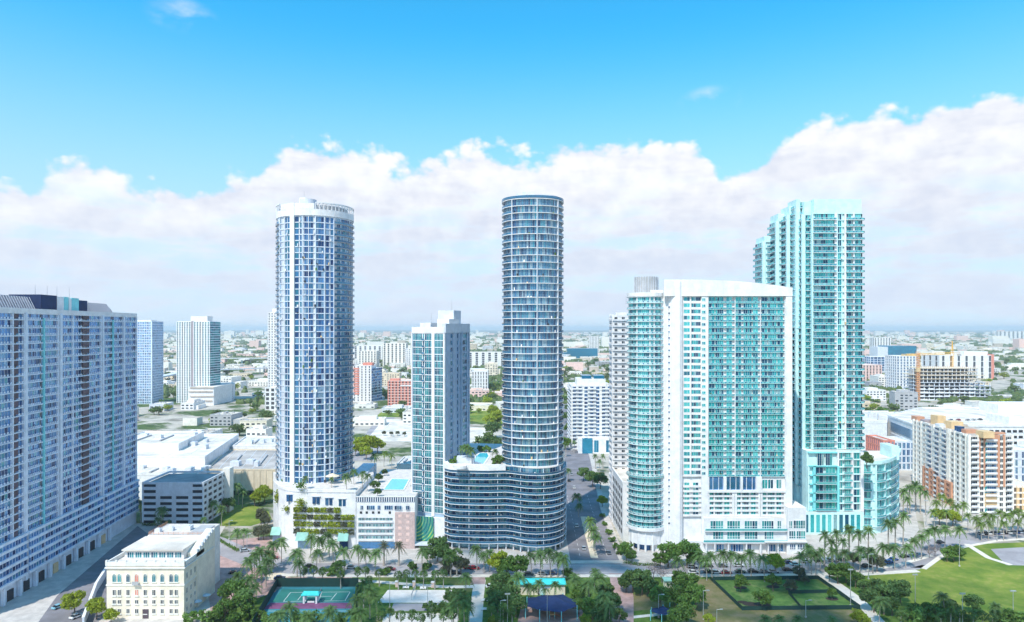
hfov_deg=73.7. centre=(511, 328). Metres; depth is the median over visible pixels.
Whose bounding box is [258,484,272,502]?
yellow green tree
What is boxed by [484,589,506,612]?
shade tree
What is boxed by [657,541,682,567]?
shade tree
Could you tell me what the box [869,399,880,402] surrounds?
street tree
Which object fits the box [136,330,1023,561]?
ground
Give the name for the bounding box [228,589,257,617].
shade tree
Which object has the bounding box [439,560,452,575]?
shade tree
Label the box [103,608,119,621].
yellow green tree
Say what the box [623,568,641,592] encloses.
shade tree
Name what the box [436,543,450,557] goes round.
shade tree
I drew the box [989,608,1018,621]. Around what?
shade tree
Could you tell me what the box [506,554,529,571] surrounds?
shade tree
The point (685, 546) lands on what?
shade tree
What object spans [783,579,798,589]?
shade tree
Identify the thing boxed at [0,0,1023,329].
sky
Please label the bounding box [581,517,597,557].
median
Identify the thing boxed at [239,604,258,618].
shade tree
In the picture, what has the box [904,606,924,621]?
shade tree
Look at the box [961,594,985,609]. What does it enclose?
shade tree
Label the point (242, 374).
city building
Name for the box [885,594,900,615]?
shade tree
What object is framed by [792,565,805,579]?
shade tree
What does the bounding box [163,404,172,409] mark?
street tree
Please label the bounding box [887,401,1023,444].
warehouse
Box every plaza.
[209,536,290,610]
[267,577,351,588]
[392,603,438,610]
[471,577,484,583]
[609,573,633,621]
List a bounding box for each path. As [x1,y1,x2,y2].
[359,579,460,587]
[382,613,457,621]
[448,585,472,587]
[469,580,485,621]
[634,613,667,617]
[809,570,884,621]
[821,555,931,572]
[965,544,1012,564]
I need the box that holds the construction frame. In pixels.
[902,366,990,400]
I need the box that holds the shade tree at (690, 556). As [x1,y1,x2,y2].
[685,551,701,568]
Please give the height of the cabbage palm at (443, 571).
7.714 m
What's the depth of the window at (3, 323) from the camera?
269.32 m
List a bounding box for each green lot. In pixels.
[217,504,271,525]
[378,412,399,416]
[470,411,501,426]
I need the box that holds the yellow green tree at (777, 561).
[765,553,785,569]
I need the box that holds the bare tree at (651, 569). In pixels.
[646,561,661,578]
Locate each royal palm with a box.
[818,530,832,565]
[825,539,838,561]
[829,529,843,563]
[836,537,849,562]
[840,524,856,560]
[851,529,867,563]
[862,525,876,561]
[879,518,896,552]
[890,517,904,543]
[896,511,910,543]
[899,488,909,512]
[903,484,916,513]
[903,496,912,517]
[910,481,919,509]
[915,485,926,513]
[918,490,930,514]
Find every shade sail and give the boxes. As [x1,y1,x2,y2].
[525,594,577,621]
[650,605,668,621]
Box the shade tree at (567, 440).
[562,437,570,449]
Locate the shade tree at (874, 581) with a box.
[870,578,885,589]
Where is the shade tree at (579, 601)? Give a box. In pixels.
[572,597,583,613]
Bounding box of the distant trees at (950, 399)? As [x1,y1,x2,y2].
[163,333,1023,404]
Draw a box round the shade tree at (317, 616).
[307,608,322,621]
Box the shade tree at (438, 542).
[426,536,448,560]
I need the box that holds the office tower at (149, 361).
[137,320,162,403]
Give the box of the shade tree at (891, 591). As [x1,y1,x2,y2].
[866,584,899,614]
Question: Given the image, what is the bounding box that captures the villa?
[397,456,410,468]
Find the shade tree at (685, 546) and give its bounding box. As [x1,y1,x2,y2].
[676,538,702,567]
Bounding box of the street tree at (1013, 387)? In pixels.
[1009,384,1021,391]
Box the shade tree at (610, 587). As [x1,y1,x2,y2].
[596,583,614,593]
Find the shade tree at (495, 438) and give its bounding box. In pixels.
[490,436,501,443]
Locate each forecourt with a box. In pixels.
[277,547,560,560]
[624,547,845,559]
[806,506,918,555]
[922,506,1023,528]
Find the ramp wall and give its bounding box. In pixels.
[82,566,106,621]
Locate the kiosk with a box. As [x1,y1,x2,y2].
[662,577,673,587]
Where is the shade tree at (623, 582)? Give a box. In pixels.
[617,574,630,591]
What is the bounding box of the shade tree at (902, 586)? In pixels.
[887,579,912,602]
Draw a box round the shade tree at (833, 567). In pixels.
[827,562,847,583]
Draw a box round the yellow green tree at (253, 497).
[249,493,261,505]
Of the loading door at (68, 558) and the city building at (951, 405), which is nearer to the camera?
the loading door at (68, 558)
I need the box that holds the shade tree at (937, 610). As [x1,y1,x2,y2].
[919,606,944,621]
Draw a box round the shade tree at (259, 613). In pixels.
[251,609,267,621]
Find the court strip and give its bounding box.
[265,603,351,608]
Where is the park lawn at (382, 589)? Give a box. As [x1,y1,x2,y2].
[211,576,899,621]
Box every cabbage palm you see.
[300,566,307,577]
[309,565,317,577]
[318,566,326,577]
[335,569,344,588]
[353,566,361,577]
[361,566,369,577]
[374,569,382,585]
[374,609,385,621]
[385,607,394,621]
[393,570,402,589]
[395,610,405,621]
[402,569,409,588]
[407,609,416,621]
[411,569,419,588]
[415,612,425,621]
[419,569,427,587]
[426,608,436,621]
[430,570,439,589]
[438,610,447,621]
[440,569,447,588]
[442,554,450,576]
[444,549,456,576]
[447,610,457,621]
[450,547,462,575]
[498,602,508,621]
[507,606,515,621]
[895,610,906,621]
[935,613,946,621]
[945,607,956,621]
[955,607,966,621]
[968,610,979,621]
[977,610,987,621]
[988,613,998,621]
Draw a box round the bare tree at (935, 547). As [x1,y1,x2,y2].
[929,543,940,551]
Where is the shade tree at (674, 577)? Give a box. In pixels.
[671,569,686,584]
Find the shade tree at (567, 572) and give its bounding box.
[561,567,572,579]
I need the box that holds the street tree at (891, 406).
[888,403,899,410]
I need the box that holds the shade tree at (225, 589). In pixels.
[217,578,249,597]
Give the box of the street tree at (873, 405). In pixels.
[869,402,878,408]
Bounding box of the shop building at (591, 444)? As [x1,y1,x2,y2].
[577,436,608,453]
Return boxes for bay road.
[152,526,1023,573]
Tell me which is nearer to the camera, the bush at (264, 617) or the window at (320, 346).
the bush at (264, 617)
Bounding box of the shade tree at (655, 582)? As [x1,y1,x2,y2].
[637,577,658,593]
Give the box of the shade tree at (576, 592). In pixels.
[570,584,591,598]
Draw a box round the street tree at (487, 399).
[482,395,491,402]
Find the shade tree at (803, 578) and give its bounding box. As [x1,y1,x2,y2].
[800,575,809,581]
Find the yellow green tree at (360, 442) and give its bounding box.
[353,436,368,454]
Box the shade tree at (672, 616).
[667,608,683,621]
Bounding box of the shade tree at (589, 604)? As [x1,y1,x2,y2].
[581,596,602,619]
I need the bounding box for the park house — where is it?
[512,578,565,594]
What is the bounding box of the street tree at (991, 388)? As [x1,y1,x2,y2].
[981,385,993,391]
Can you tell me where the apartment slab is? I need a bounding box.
[0,294,139,605]
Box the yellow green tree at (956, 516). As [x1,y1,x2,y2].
[947,509,961,525]
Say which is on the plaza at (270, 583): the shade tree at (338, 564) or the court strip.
the shade tree at (338, 564)
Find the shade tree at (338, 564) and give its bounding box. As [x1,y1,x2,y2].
[330,560,346,569]
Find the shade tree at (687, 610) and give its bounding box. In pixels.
[675,600,696,621]
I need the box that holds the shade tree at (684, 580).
[676,573,699,593]
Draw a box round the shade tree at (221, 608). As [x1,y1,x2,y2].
[212,598,236,621]
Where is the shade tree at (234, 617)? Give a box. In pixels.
[225,611,239,621]
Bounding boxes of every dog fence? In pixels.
[711,575,859,610]
[788,590,800,605]
[789,589,836,593]
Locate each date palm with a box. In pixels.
[378,540,391,565]
[392,541,407,565]
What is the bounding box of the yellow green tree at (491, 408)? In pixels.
[487,404,498,412]
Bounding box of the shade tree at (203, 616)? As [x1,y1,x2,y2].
[197,609,215,621]
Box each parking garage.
[142,467,232,524]
[188,383,232,404]
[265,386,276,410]
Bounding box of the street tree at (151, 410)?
[148,407,157,412]
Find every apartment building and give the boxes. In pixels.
[353,362,381,401]
[388,378,410,405]
[567,374,608,449]
[885,354,916,388]
[911,414,1013,513]
[1014,478,1023,511]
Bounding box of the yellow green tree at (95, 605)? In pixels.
[84,597,106,618]
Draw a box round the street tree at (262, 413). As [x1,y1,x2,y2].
[258,410,270,416]
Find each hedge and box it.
[141,522,199,525]
[220,538,239,551]
[408,577,442,581]
[623,560,659,565]
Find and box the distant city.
[137,330,1023,425]
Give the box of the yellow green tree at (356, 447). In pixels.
[353,443,359,455]
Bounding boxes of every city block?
[353,346,382,362]
[358,350,379,366]
[383,343,407,365]
[405,348,410,366]
[470,352,503,366]
[472,370,488,388]
[589,336,598,352]
[862,364,881,380]
[869,338,890,345]
[995,331,1023,338]
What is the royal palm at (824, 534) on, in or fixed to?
on the bay road
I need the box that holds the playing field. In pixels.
[864,542,1023,621]
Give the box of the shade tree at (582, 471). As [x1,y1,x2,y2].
[576,467,588,480]
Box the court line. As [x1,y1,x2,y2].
[283,592,349,615]
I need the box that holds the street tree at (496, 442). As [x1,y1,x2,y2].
[489,440,502,443]
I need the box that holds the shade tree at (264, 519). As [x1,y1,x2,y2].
[259,514,270,523]
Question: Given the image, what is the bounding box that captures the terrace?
[147,597,210,621]
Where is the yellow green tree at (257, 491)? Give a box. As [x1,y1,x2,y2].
[253,488,266,503]
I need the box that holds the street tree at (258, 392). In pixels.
[254,390,263,395]
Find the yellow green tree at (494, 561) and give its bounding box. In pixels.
[486,549,507,567]
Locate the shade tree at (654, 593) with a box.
[648,585,670,606]
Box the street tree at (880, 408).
[874,406,886,410]
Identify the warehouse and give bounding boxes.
[862,411,887,449]
[887,401,1023,444]
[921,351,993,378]
[1017,439,1023,446]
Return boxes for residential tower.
[176,316,220,402]
[268,309,276,386]
[275,198,354,483]
[411,310,469,545]
[444,192,566,551]
[609,312,628,519]
[753,199,900,533]
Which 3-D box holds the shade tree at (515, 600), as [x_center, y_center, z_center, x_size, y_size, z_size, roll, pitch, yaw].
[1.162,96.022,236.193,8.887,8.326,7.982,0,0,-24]
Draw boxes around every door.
[7,588,13,601]
[23,578,29,591]
[39,570,44,581]
[53,562,58,573]
[66,554,70,565]
[79,547,83,557]
[90,540,94,550]
[101,534,105,543]
[142,609,148,618]
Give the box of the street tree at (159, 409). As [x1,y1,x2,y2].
[154,406,163,414]
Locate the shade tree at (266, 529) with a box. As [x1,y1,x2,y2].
[257,523,270,539]
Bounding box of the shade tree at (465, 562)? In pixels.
[452,556,469,572]
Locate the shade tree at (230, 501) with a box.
[222,497,235,512]
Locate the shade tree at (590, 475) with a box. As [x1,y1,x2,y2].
[584,470,598,486]
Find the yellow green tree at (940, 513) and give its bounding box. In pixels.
[933,508,948,524]
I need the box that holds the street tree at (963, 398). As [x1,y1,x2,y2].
[958,395,969,403]
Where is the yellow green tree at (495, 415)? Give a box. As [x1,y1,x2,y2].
[489,410,503,419]
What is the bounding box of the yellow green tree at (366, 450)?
[359,445,372,459]
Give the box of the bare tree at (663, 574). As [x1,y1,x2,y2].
[654,567,667,582]
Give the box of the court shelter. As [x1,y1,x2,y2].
[301,591,320,603]
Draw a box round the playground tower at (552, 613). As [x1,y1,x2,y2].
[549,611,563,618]
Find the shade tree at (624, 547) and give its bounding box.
[619,541,633,559]
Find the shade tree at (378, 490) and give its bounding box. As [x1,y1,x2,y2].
[373,488,381,495]
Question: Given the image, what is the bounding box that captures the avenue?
[353,417,393,460]
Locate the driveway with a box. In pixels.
[39,526,148,621]
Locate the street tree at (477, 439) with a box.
[472,436,482,442]
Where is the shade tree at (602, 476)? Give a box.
[593,472,608,488]
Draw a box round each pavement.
[281,569,919,576]
[301,559,834,562]
[560,538,570,562]
[588,453,627,563]
[837,527,1023,561]
[922,538,1023,569]
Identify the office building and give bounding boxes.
[563,348,597,357]
[862,356,884,370]
[866,435,894,450]
[869,345,916,355]
[882,436,911,469]
[1014,444,1023,480]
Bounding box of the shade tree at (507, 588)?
[494,582,520,593]
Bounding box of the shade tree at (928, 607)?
[904,601,936,621]
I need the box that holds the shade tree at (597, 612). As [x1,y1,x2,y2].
[590,605,616,621]
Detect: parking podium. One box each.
[270,463,417,548]
[610,465,628,541]
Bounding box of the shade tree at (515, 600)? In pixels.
[505,592,527,616]
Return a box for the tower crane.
[901,341,960,366]
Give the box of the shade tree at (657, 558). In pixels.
[652,552,668,568]
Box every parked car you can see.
[51,603,60,609]
[69,613,82,618]
[228,569,238,573]
[240,548,250,551]
[273,575,285,579]
[345,564,356,568]
[469,565,479,569]
[523,571,533,575]
[688,569,698,573]
[712,569,720,573]
[734,568,746,572]
[747,568,759,572]
[759,568,769,572]
[768,568,779,572]
[782,567,791,570]
[789,561,801,565]
[860,563,871,567]
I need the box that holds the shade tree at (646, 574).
[630,569,653,595]
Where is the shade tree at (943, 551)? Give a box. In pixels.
[939,547,954,561]
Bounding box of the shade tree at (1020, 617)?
[1002,607,1023,621]
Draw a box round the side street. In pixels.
[562,381,619,563]
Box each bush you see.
[181,610,197,621]
[260,613,277,621]
[289,611,304,621]
[323,566,336,575]
[334,611,346,621]
[379,567,390,575]
[407,561,417,569]
[422,562,431,569]
[443,586,456,599]
[477,445,483,451]
[482,445,490,451]
[491,457,501,463]
[494,454,504,460]
[605,529,612,534]
[608,536,615,541]
[612,542,618,548]
[956,612,976,621]
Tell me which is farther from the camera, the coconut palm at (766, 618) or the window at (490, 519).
the window at (490, 519)
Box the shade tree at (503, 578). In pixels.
[489,570,514,583]
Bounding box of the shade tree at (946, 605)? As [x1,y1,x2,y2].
[932,603,955,619]
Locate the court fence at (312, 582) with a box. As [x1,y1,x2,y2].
[252,578,358,621]
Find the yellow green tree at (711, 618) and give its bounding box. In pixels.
[702,613,715,621]
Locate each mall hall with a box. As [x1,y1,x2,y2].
[137,431,203,450]
[137,434,238,464]
[137,465,210,499]
[207,449,275,494]
[232,436,276,448]
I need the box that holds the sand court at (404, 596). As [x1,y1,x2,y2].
[378,590,451,602]
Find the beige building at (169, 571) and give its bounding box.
[104,521,219,618]
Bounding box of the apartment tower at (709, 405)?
[626,276,806,554]
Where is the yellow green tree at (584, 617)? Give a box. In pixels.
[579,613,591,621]
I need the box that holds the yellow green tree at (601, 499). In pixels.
[596,495,607,506]
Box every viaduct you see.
[163,372,175,379]
[221,358,267,362]
[221,364,355,373]
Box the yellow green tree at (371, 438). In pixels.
[361,434,380,446]
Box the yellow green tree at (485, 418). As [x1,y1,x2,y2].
[482,414,495,421]
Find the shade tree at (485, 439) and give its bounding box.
[480,436,492,443]
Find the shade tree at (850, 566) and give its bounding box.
[836,563,856,582]
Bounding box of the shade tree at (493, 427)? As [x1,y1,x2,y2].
[483,421,499,432]
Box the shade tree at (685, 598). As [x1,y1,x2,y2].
[674,593,689,604]
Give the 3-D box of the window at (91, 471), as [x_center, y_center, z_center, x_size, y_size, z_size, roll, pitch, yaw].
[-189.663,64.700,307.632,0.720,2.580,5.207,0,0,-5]
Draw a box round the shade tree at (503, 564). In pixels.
[496,557,513,572]
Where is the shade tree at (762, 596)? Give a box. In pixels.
[751,588,774,605]
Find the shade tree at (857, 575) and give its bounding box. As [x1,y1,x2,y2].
[845,570,865,587]
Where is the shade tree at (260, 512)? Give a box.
[255,508,268,523]
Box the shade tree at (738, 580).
[734,573,748,591]
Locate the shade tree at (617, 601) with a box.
[603,592,621,607]
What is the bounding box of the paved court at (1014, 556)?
[991,547,1023,564]
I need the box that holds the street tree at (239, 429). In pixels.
[232,423,246,435]
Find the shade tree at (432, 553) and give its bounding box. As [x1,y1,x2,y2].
[423,548,436,559]
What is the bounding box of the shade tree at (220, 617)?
[212,611,228,620]
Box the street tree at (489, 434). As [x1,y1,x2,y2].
[483,430,496,437]
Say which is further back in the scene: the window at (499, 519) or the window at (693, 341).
the window at (499, 519)
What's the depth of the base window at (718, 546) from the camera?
303.77 m
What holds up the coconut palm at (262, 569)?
on the plaza at (226, 565)
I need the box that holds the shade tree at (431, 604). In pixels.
[422,600,436,610]
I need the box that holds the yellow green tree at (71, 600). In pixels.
[60,590,85,612]
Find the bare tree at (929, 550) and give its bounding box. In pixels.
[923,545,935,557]
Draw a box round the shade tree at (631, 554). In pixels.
[625,550,636,562]
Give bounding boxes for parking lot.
[370,419,410,440]
[470,427,485,442]
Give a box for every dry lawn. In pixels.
[633,591,664,610]
[684,579,871,621]
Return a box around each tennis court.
[258,587,355,621]
[272,589,353,601]
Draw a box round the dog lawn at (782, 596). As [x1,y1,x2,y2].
[715,580,852,605]
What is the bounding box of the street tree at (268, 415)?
[263,412,274,417]
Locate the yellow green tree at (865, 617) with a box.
[857,613,870,621]
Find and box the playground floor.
[518,605,582,621]
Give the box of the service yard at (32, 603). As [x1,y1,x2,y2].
[0,523,224,621]
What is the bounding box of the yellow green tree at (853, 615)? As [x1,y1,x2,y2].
[849,608,863,621]
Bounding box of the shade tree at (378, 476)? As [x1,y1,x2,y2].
[374,473,382,479]
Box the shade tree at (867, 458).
[860,454,873,468]
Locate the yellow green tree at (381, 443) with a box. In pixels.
[370,439,385,453]
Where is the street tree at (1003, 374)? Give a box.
[999,372,1008,376]
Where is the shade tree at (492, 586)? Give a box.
[485,581,501,594]
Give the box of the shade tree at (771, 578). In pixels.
[764,573,782,591]
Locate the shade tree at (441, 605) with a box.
[436,600,455,610]
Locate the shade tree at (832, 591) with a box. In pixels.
[827,587,837,595]
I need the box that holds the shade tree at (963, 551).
[958,547,966,556]
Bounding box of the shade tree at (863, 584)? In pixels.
[856,580,871,589]
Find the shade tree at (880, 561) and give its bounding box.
[867,553,886,571]
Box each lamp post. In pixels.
[505,593,509,621]
[702,590,708,619]
[848,569,852,604]
[957,539,961,566]
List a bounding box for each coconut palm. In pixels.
[138,499,141,522]
[153,517,162,527]
[154,506,169,527]
[198,517,208,523]
[207,500,218,520]
[214,505,228,525]
[230,528,244,547]
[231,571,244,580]
[233,483,243,504]
[237,488,247,507]
[237,587,255,600]
[238,528,251,547]
[239,557,257,573]
[242,574,258,587]
[249,551,262,577]
[250,546,269,574]
[250,582,262,605]
[254,564,270,592]
[256,557,277,586]
[263,550,277,573]
[266,540,280,567]
[267,609,289,621]
[275,537,288,562]
[278,602,300,621]
[287,547,305,576]
[292,558,305,577]
[298,610,316,621]
[302,533,316,557]
[309,549,324,565]
[312,535,327,561]
[317,605,342,621]
[320,531,333,557]
[323,538,339,562]
[336,546,351,572]
[340,473,351,489]
[343,609,359,621]
[345,593,366,608]
[349,544,362,565]
[349,606,372,621]
[350,469,358,484]
[355,578,373,607]
[358,471,366,487]
[358,548,370,563]
[361,584,378,618]
[362,474,372,482]
[366,592,382,620]
[367,548,384,572]
[369,453,380,471]
[381,450,389,459]
[416,546,430,570]
[444,588,471,601]
[445,601,461,621]
[446,588,463,620]
[451,593,472,621]
[457,572,473,590]
[459,601,474,621]
[460,444,472,455]
[466,447,476,463]
[469,544,482,569]
[476,551,488,572]
[483,548,494,571]
[507,571,529,593]
[521,583,535,597]
[525,551,535,572]
[531,549,548,577]
[531,579,546,592]
[539,547,555,577]
[540,586,549,594]
[550,581,561,594]
[551,550,564,576]
[555,554,570,577]
[565,573,582,588]
[572,493,582,510]
[574,503,582,516]
[579,577,597,596]
[582,516,598,541]
[585,526,600,550]
[588,568,601,587]
[590,572,609,597]
[591,534,602,554]
[593,590,615,607]
[601,600,617,621]
[670,556,686,570]
[692,550,707,575]
[697,556,711,580]
[700,551,719,577]
[712,549,731,575]
[724,550,742,575]
[734,554,749,572]
[741,549,759,575]
[753,554,771,581]
[759,614,773,621]
[772,614,786,621]
[792,551,810,566]
[792,615,804,621]
[800,543,816,568]
[803,547,819,574]
[808,551,824,574]
[816,547,829,570]
[825,615,836,621]
[826,547,841,561]
[837,549,853,562]
[852,546,868,571]
[862,547,879,573]
[871,596,892,621]
[875,542,892,567]
[885,543,902,569]
[900,543,916,567]
[906,537,923,560]
[915,534,928,558]
[919,528,935,552]
[927,509,938,526]
[928,525,943,548]
[929,500,941,519]
[931,591,951,607]
[933,493,947,509]
[938,524,952,547]
[939,509,952,524]
[943,498,954,509]
[949,503,963,524]
[950,525,967,539]
[959,501,971,521]
[962,512,974,531]
[968,515,984,537]
[974,522,986,540]
[978,512,992,532]
[983,520,995,539]
[987,513,999,535]
[988,601,1004,613]
[992,509,1008,530]
[996,520,1008,539]
[1000,512,1015,532]
[1004,509,1021,529]
[1011,518,1023,538]
[1014,508,1023,529]
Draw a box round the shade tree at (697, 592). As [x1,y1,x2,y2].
[685,583,706,609]
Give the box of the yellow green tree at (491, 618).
[487,614,498,621]
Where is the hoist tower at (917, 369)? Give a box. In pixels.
[915,351,920,400]
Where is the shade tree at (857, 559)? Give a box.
[846,552,859,561]
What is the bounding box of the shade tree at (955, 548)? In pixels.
[945,544,961,560]
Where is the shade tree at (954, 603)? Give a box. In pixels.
[940,599,960,609]
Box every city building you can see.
[149,402,172,410]
[163,380,175,384]
[181,398,205,409]
[201,428,222,433]
[210,411,247,425]
[221,376,246,387]
[226,364,244,368]
[226,382,234,399]
[228,372,252,376]
[237,353,255,356]
[240,418,272,428]
[246,425,272,435]
[249,378,267,385]
[252,391,264,396]
[353,415,386,425]
[354,401,377,408]
[382,372,406,385]
[382,404,410,412]
[389,363,405,367]
[402,409,410,422]
[470,343,476,349]
[470,387,488,396]
[470,402,492,410]
[483,346,492,349]
[485,361,499,375]
[492,390,503,396]
[495,401,503,408]
[568,371,581,374]
[595,361,608,365]
[862,381,881,386]
[862,387,885,400]
[862,400,880,409]
[870,374,885,386]
[889,389,917,410]
[921,343,933,348]
[934,403,971,406]
[956,346,976,350]
[965,400,979,406]
[971,380,990,385]
[985,394,1023,397]
[989,347,1008,350]
[994,368,1000,375]
[1013,383,1023,388]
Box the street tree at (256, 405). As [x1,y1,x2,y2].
[249,402,260,409]
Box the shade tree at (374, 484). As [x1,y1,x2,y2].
[369,480,380,487]
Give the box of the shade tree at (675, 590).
[666,582,686,605]
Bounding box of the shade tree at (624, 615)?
[614,608,627,621]
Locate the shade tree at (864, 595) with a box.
[859,587,884,612]
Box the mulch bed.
[734,579,838,605]
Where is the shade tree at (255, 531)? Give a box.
[252,526,262,539]
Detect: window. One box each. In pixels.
[0,313,127,586]
[66,321,72,326]
[66,328,72,333]
[66,335,72,341]
[66,342,72,348]
[66,350,72,355]
[66,357,72,362]
[66,364,72,369]
[66,371,72,376]
[66,378,72,383]
[66,385,72,391]
[66,392,72,398]
[66,399,72,405]
[66,406,72,412]
[66,413,72,419]
[66,421,72,426]
[66,428,72,433]
[66,435,72,441]
[66,442,72,448]
[66,449,72,455]
[66,456,72,462]
[66,463,72,469]
[66,470,72,476]
[66,477,72,484]
[66,485,72,491]
[66,492,72,498]
[66,499,72,505]
[87,316,94,320]
[87,328,94,333]
[87,335,94,340]
[87,348,94,353]
[87,355,94,360]
[87,362,94,367]
[87,368,94,374]
[87,375,94,380]
[87,382,94,387]
[87,388,94,394]
[87,395,94,401]
[87,408,94,414]
[87,415,94,421]
[87,422,94,428]
[87,435,94,441]
[87,442,94,448]
[87,448,94,455]
[87,468,94,475]
[88,402,94,407]
[88,428,94,434]
[88,455,94,461]
[88,462,94,468]
[88,489,94,495]
[94,328,100,333]
[94,341,100,346]
[94,348,100,353]
[94,361,100,366]
[94,374,100,379]
[94,401,100,406]
[94,414,100,419]
[94,447,100,452]
[94,460,100,466]
[94,473,100,479]
[111,574,115,582]
[116,574,121,582]
[117,334,122,339]
[125,574,130,582]
[127,552,133,557]
[134,574,138,582]
[135,552,141,557]
[138,322,162,403]
[142,574,147,582]
[143,552,149,557]
[151,552,157,557]
[151,574,156,582]
[159,552,165,557]
[159,574,164,582]
[167,552,173,557]
[168,574,172,582]
[173,574,178,582]
[175,552,181,557]
[177,322,208,402]
[182,322,200,401]
[210,322,220,385]
[211,417,229,424]
[242,423,264,427]
[266,388,276,408]
[269,313,274,386]
[295,216,301,221]
[295,222,301,227]
[295,229,301,233]
[295,235,301,239]
[295,247,301,251]
[295,253,301,257]
[295,259,301,263]
[295,265,301,269]
[295,271,301,276]
[295,277,301,282]
[295,283,301,288]
[295,289,301,294]
[295,295,301,300]
[295,314,301,318]
[295,320,301,324]
[295,326,301,330]
[295,332,301,336]
[295,338,301,342]
[295,344,301,348]
[295,350,301,355]
[295,356,301,361]
[295,362,301,367]
[295,368,301,373]
[295,374,301,379]
[295,381,301,385]
[295,387,301,391]
[295,393,301,397]
[295,399,301,403]
[295,405,301,409]
[295,411,301,415]
[295,417,301,421]
[295,423,301,428]
[295,429,301,434]
[295,435,301,440]
[295,441,301,446]
[295,447,301,452]
[295,453,301,458]
[295,460,301,464]
[295,466,301,470]
[295,472,301,476]
[304,216,323,482]
[316,217,350,482]
[318,217,323,221]
[318,223,323,227]
[318,229,323,233]
[318,235,323,240]
[318,241,323,246]
[318,247,323,252]
[318,253,323,258]
[318,259,323,264]
[318,265,323,270]
[318,271,323,276]
[318,277,323,282]
[318,283,323,288]
[318,290,323,294]
[318,296,323,300]
[318,302,323,306]
[318,308,323,312]
[318,314,323,318]
[318,320,323,324]
[318,326,323,330]
[318,338,323,342]
[318,344,323,348]
[318,350,323,354]
[318,356,323,361]
[318,362,323,367]
[318,368,323,373]
[318,374,323,379]
[318,380,323,385]
[318,386,323,391]
[318,392,323,397]
[318,398,323,403]
[318,404,323,409]
[318,411,323,415]
[318,417,323,421]
[318,423,323,427]
[354,366,369,400]
[355,346,382,362]
[355,423,382,424]
[359,351,378,365]
[360,505,409,509]
[367,505,374,509]
[384,343,407,365]
[384,505,392,509]
[389,381,409,404]
[394,506,401,509]
[407,349,409,364]
[413,334,442,513]
[450,334,457,458]
[459,473,468,476]
[459,479,468,482]
[459,486,468,489]
[459,492,468,495]
[459,499,468,501]
[459,505,468,508]
[459,511,468,514]
[459,518,468,521]
[459,524,468,527]
[459,530,468,533]
[459,537,468,540]
[469,473,478,476]
[469,480,478,482]
[469,486,478,489]
[469,492,478,495]
[469,499,478,502]
[469,505,478,508]
[469,512,478,514]
[469,518,478,521]
[469,524,478,527]
[469,531,478,534]
[469,537,478,540]
[470,353,503,366]
[472,372,486,388]
[479,474,488,476]
[479,480,488,483]
[479,486,488,489]
[479,493,488,495]
[479,499,488,502]
[479,506,488,508]
[479,512,488,515]
[479,518,488,521]
[479,525,488,527]
[479,531,488,534]
[489,486,496,489]
[489,499,496,502]
[489,518,496,521]
[489,531,496,534]
[498,473,505,476]
[498,486,505,489]
[498,505,505,508]
[498,518,505,521]
[498,537,505,540]
[504,199,561,465]
[506,466,512,470]
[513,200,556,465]
[513,467,519,471]
[521,468,527,472]
[528,468,535,472]
[528,482,535,485]
[528,495,535,498]
[528,508,535,511]
[528,521,535,524]
[528,534,535,537]
[530,199,535,204]
[530,206,535,211]
[530,213,535,218]
[530,220,535,225]
[530,227,535,232]
[530,234,535,239]
[530,241,535,246]
[530,248,535,253]
[530,255,535,261]
[530,262,535,268]
[530,269,536,275]
[530,276,536,282]
[530,283,536,289]
[530,291,535,296]
[530,298,535,303]
[530,305,535,310]
[530,312,535,317]
[530,319,535,324]
[530,326,535,331]
[530,333,535,338]
[530,340,535,345]
[530,347,535,352]
[530,354,536,360]
[530,361,536,367]
[530,368,536,374]
[530,375,535,381]
[530,382,535,388]
[530,390,535,395]
[530,397,535,402]
[530,404,535,409]
[530,411,535,416]
[530,418,535,423]
[530,425,535,430]
[530,432,535,437]
[530,439,535,444]
[530,446,535,451]
[530,453,535,458]
[530,460,535,465]
[536,468,543,472]
[568,384,608,447]
[577,438,608,451]
[592,337,598,352]
[610,317,624,514]
[629,297,782,525]
[637,297,653,525]
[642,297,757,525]
[668,306,669,524]
[684,408,689,412]
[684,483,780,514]
[692,297,699,300]
[692,303,699,306]
[692,309,699,312]
[692,316,699,319]
[692,322,699,325]
[692,328,699,331]
[692,334,699,337]
[692,340,699,343]
[692,347,699,350]
[692,353,699,356]
[692,359,699,362]
[692,365,699,368]
[692,371,699,374]
[692,378,699,381]
[692,384,699,387]
[692,390,699,393]
[692,396,699,399]
[692,402,699,405]
[692,408,699,412]
[692,415,699,418]
[692,421,699,424]
[692,427,699,430]
[692,433,699,436]
[692,439,699,442]
[692,446,699,449]
[692,452,699,455]
[692,458,699,461]
[692,464,699,467]
[692,470,699,473]
[693,483,774,514]
[696,544,795,551]
[702,298,705,474]
[710,521,723,528]
[713,532,723,538]
[716,544,723,551]
[727,521,739,528]
[727,532,739,538]
[730,544,743,551]
[744,521,757,528]
[744,532,757,538]
[760,202,861,509]
[762,479,767,488]
[762,521,773,528]
[764,532,773,538]
[768,479,772,488]
[769,544,775,551]
[776,479,781,488]
[777,521,792,528]
[789,531,795,538]
[790,215,850,507]
[793,520,805,527]
[796,531,805,538]
[797,544,804,549]
[815,214,850,448]
[826,467,834,472]
[826,476,834,481]
[826,485,834,490]
[826,494,834,499]
[826,502,834,508]
[828,214,898,524]
[862,357,883,370]
[864,365,880,380]
[866,436,893,450]
[871,338,889,345]
[887,356,914,388]
[889,346,915,353]
[895,443,911,468]
[896,395,916,409]
[914,421,1010,511]
[923,355,990,377]
[924,468,948,502]
[985,442,986,511]
[997,331,1022,337]
[1014,488,1021,509]
[1015,452,1023,480]
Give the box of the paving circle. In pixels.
[264,573,288,579]

